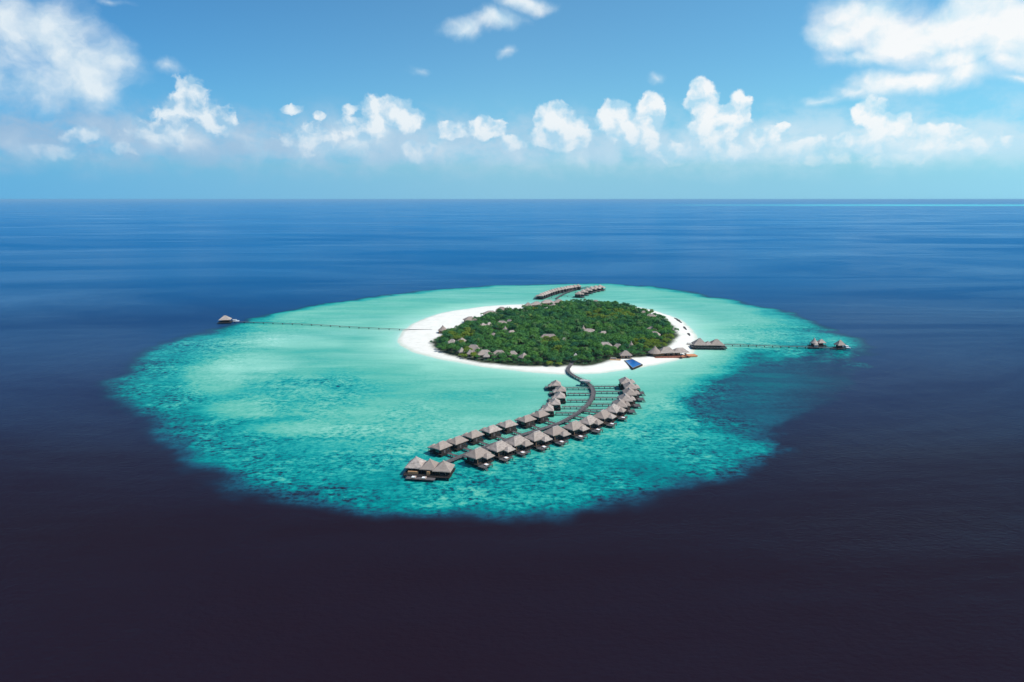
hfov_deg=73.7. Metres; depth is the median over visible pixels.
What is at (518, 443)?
overwater villa
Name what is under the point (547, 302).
beach villa
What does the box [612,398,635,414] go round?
overwater villa
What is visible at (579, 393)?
villa jetty
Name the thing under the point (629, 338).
broadleaf tree
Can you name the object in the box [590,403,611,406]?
villa jetty
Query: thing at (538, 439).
overwater villa
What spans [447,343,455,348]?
broadleaf tree
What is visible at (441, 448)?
overwater villa
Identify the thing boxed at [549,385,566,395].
overwater villa
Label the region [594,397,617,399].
villa jetty
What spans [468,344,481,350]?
beach villa
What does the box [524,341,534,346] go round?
broadleaf tree
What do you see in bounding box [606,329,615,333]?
broadleaf tree
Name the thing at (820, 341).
jetty pavilion
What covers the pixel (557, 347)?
broadleaf tree
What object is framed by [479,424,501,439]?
overwater villa
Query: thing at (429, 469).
overwater pavilion
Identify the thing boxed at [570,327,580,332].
broadleaf tree
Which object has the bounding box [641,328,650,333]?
broadleaf tree
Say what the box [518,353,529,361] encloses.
beach villa
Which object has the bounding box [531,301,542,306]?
beach villa
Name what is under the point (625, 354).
beach villa
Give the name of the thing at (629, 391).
overwater villa
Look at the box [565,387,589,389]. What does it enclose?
villa jetty
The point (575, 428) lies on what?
overwater villa
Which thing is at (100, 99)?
sky
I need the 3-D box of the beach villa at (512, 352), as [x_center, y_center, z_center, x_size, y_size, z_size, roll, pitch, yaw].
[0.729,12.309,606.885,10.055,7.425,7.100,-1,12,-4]
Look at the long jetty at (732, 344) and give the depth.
656.47 m
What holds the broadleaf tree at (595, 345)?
on the beach
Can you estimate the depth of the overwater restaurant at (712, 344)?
650.13 m
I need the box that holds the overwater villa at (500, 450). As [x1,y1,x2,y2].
[485,440,515,463]
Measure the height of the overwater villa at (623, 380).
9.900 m
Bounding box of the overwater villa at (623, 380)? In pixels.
[618,376,640,389]
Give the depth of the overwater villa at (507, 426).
417.00 m
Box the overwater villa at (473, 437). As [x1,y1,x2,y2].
[461,430,484,444]
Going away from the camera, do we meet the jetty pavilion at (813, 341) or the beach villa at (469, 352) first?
the beach villa at (469, 352)
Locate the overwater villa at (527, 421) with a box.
[515,414,535,427]
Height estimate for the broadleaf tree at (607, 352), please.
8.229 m
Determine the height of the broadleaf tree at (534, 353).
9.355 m
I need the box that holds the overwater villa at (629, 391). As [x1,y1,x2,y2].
[622,387,644,400]
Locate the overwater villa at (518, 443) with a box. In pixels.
[505,435,532,457]
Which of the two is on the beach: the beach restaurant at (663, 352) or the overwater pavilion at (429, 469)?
the beach restaurant at (663, 352)
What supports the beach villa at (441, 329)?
on the beach
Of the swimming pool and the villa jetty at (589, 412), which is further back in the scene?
the swimming pool
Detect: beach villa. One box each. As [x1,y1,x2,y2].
[438,325,445,333]
[463,316,476,322]
[467,349,472,357]
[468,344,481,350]
[476,349,490,358]
[483,352,489,359]
[491,350,505,358]
[507,351,517,358]
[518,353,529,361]
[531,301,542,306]
[540,334,555,339]
[541,300,554,304]
[583,328,594,331]
[619,350,631,358]
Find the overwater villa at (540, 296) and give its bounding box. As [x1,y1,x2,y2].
[533,293,543,298]
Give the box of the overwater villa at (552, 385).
[544,380,560,391]
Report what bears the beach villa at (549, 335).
on the beach
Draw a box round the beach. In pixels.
[398,304,697,373]
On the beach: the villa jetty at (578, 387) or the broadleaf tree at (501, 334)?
the broadleaf tree at (501, 334)
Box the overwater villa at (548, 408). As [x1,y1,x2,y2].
[535,404,553,416]
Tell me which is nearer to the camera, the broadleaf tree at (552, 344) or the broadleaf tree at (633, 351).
the broadleaf tree at (633, 351)
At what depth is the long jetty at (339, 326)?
760.07 m
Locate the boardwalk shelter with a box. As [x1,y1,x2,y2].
[580,379,590,385]
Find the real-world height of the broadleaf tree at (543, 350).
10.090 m
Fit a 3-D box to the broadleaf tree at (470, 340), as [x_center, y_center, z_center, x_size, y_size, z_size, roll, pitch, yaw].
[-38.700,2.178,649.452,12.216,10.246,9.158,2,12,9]
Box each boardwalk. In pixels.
[444,360,595,462]
[555,286,587,298]
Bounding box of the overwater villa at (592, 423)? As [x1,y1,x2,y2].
[578,415,603,434]
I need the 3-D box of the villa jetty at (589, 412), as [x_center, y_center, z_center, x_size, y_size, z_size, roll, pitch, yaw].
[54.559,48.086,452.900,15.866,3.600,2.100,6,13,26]
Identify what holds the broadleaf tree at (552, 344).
on the beach
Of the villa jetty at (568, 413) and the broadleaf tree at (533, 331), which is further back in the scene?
the broadleaf tree at (533, 331)
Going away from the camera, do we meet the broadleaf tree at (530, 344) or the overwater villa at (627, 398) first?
the overwater villa at (627, 398)
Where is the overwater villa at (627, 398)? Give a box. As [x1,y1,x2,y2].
[617,393,641,407]
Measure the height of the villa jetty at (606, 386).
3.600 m
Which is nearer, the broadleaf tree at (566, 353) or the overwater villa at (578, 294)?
the broadleaf tree at (566, 353)
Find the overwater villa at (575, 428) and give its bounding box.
[562,420,589,441]
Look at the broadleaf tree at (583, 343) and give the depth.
633.85 m
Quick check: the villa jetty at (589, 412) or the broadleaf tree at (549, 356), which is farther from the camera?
the broadleaf tree at (549, 356)
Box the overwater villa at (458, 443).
[446,435,468,451]
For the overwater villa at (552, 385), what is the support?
in the sea
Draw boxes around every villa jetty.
[555,412,574,415]
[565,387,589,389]
[567,392,590,395]
[582,409,597,414]
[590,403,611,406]
[593,385,618,388]
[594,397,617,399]
[595,390,621,393]
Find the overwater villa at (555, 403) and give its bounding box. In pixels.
[541,398,560,410]
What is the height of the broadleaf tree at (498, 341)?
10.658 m
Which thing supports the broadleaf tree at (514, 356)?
on the beach
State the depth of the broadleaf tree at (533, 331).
689.54 m
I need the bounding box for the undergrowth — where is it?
[438,305,678,364]
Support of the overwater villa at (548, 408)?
in the sea
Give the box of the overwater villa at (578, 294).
[574,291,584,297]
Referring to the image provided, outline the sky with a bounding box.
[0,0,1023,199]
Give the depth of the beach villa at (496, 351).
607.76 m
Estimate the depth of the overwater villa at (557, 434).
400.44 m
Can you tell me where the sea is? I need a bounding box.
[0,200,1023,681]
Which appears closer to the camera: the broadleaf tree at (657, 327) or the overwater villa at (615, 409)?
the overwater villa at (615, 409)
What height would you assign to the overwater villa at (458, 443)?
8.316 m
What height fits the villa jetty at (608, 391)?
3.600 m
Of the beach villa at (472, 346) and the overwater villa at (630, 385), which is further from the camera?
the beach villa at (472, 346)
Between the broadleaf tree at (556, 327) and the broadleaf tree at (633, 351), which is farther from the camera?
the broadleaf tree at (556, 327)
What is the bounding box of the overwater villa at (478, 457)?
[464,447,494,470]
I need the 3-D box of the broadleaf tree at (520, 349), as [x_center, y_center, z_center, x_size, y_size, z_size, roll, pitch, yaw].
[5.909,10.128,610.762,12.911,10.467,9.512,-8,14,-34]
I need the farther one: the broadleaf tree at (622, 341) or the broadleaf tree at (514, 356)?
the broadleaf tree at (622, 341)
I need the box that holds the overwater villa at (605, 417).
[593,409,616,428]
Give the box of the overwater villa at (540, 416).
[529,410,549,422]
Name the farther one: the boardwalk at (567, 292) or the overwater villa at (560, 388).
the boardwalk at (567, 292)
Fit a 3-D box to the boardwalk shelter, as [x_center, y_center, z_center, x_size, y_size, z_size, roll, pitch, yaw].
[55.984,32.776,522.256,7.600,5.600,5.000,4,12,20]
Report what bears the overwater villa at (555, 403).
in the sea
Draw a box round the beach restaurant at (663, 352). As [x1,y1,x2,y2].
[648,346,697,357]
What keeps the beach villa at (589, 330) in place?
on the beach
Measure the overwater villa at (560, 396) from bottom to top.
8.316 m
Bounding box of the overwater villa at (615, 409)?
[605,404,627,421]
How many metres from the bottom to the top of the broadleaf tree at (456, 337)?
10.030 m
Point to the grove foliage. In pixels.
(572, 309)
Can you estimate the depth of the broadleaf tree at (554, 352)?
593.27 m
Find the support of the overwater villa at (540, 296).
in the sea
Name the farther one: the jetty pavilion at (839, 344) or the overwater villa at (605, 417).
the jetty pavilion at (839, 344)
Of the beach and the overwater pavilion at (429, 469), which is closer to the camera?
the overwater pavilion at (429, 469)
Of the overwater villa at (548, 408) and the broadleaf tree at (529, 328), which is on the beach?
the broadleaf tree at (529, 328)
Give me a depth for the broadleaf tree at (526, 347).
613.57 m
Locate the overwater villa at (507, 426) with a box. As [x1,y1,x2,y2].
[496,420,517,434]
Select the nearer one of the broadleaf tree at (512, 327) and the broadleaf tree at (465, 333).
the broadleaf tree at (465, 333)
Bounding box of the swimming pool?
[624,359,642,369]
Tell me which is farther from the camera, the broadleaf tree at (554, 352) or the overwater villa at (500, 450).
the broadleaf tree at (554, 352)
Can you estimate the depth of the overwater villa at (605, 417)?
430.87 m
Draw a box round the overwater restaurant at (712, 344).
[690,338,726,349]
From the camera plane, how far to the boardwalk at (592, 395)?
439.83 m
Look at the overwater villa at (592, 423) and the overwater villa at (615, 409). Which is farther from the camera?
the overwater villa at (615, 409)
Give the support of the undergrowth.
on the beach
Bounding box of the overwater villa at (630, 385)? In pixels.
[622,381,645,395]
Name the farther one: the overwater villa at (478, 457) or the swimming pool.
the swimming pool
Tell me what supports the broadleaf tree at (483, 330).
on the beach
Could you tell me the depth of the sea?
387.10 m
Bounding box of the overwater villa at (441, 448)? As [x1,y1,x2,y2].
[427,440,451,455]
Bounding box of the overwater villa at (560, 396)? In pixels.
[547,391,565,403]
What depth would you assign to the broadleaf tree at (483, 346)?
628.88 m
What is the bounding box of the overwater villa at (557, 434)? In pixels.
[543,425,570,446]
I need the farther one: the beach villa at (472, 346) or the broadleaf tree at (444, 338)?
the broadleaf tree at (444, 338)
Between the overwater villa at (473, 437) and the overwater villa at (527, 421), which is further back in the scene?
the overwater villa at (527, 421)
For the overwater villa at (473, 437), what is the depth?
398.40 m
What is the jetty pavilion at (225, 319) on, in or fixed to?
in the sea
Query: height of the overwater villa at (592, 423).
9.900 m
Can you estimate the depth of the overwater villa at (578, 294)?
990.47 m
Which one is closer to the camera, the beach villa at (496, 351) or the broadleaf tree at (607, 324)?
the beach villa at (496, 351)
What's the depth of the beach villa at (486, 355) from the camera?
601.57 m
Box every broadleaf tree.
[440,336,448,341]
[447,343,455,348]
[451,335,461,339]
[459,331,469,336]
[466,338,477,342]
[478,342,487,348]
[480,327,487,332]
[492,339,501,345]
[495,332,505,336]
[508,325,516,329]
[511,354,517,360]
[514,347,524,353]
[523,345,531,354]
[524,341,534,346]
[526,326,538,330]
[528,330,538,337]
[529,351,539,356]
[537,344,548,349]
[539,347,547,357]
[547,354,555,360]
[548,342,557,346]
[551,345,562,349]
[551,349,559,360]
[552,325,560,329]
[559,345,569,351]
[560,351,570,356]
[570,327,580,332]
[579,340,587,346]
[591,342,601,347]
[602,322,611,326]
[603,350,612,355]
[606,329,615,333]
[616,323,626,328]
[616,338,627,344]
[625,336,633,341]
[629,349,636,356]
[635,343,643,348]
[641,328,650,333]
[645,333,655,339]
[653,324,661,329]
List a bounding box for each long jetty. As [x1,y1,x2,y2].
[234,321,431,329]
[724,343,832,349]
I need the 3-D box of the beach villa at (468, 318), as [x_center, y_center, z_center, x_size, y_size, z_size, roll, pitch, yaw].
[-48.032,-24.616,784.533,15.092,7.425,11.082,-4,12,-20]
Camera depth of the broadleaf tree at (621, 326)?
715.80 m
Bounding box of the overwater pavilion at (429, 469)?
[403,456,455,480]
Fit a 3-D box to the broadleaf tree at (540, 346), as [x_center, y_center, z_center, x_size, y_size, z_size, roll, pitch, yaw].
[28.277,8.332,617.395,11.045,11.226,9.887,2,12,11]
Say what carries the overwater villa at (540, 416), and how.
in the sea
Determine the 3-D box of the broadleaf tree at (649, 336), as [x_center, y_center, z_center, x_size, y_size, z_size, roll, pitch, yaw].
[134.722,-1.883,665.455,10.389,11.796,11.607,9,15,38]
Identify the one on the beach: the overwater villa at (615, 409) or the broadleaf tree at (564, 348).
the broadleaf tree at (564, 348)
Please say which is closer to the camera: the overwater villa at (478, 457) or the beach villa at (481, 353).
the overwater villa at (478, 457)
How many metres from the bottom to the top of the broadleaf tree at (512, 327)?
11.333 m
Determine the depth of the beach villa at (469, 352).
611.50 m
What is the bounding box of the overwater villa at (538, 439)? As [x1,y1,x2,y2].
[524,430,552,452]
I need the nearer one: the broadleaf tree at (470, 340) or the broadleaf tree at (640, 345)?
the broadleaf tree at (640, 345)
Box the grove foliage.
[434,299,678,364]
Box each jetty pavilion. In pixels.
[218,315,233,322]
[808,337,820,346]
[817,339,826,346]
[833,340,847,349]

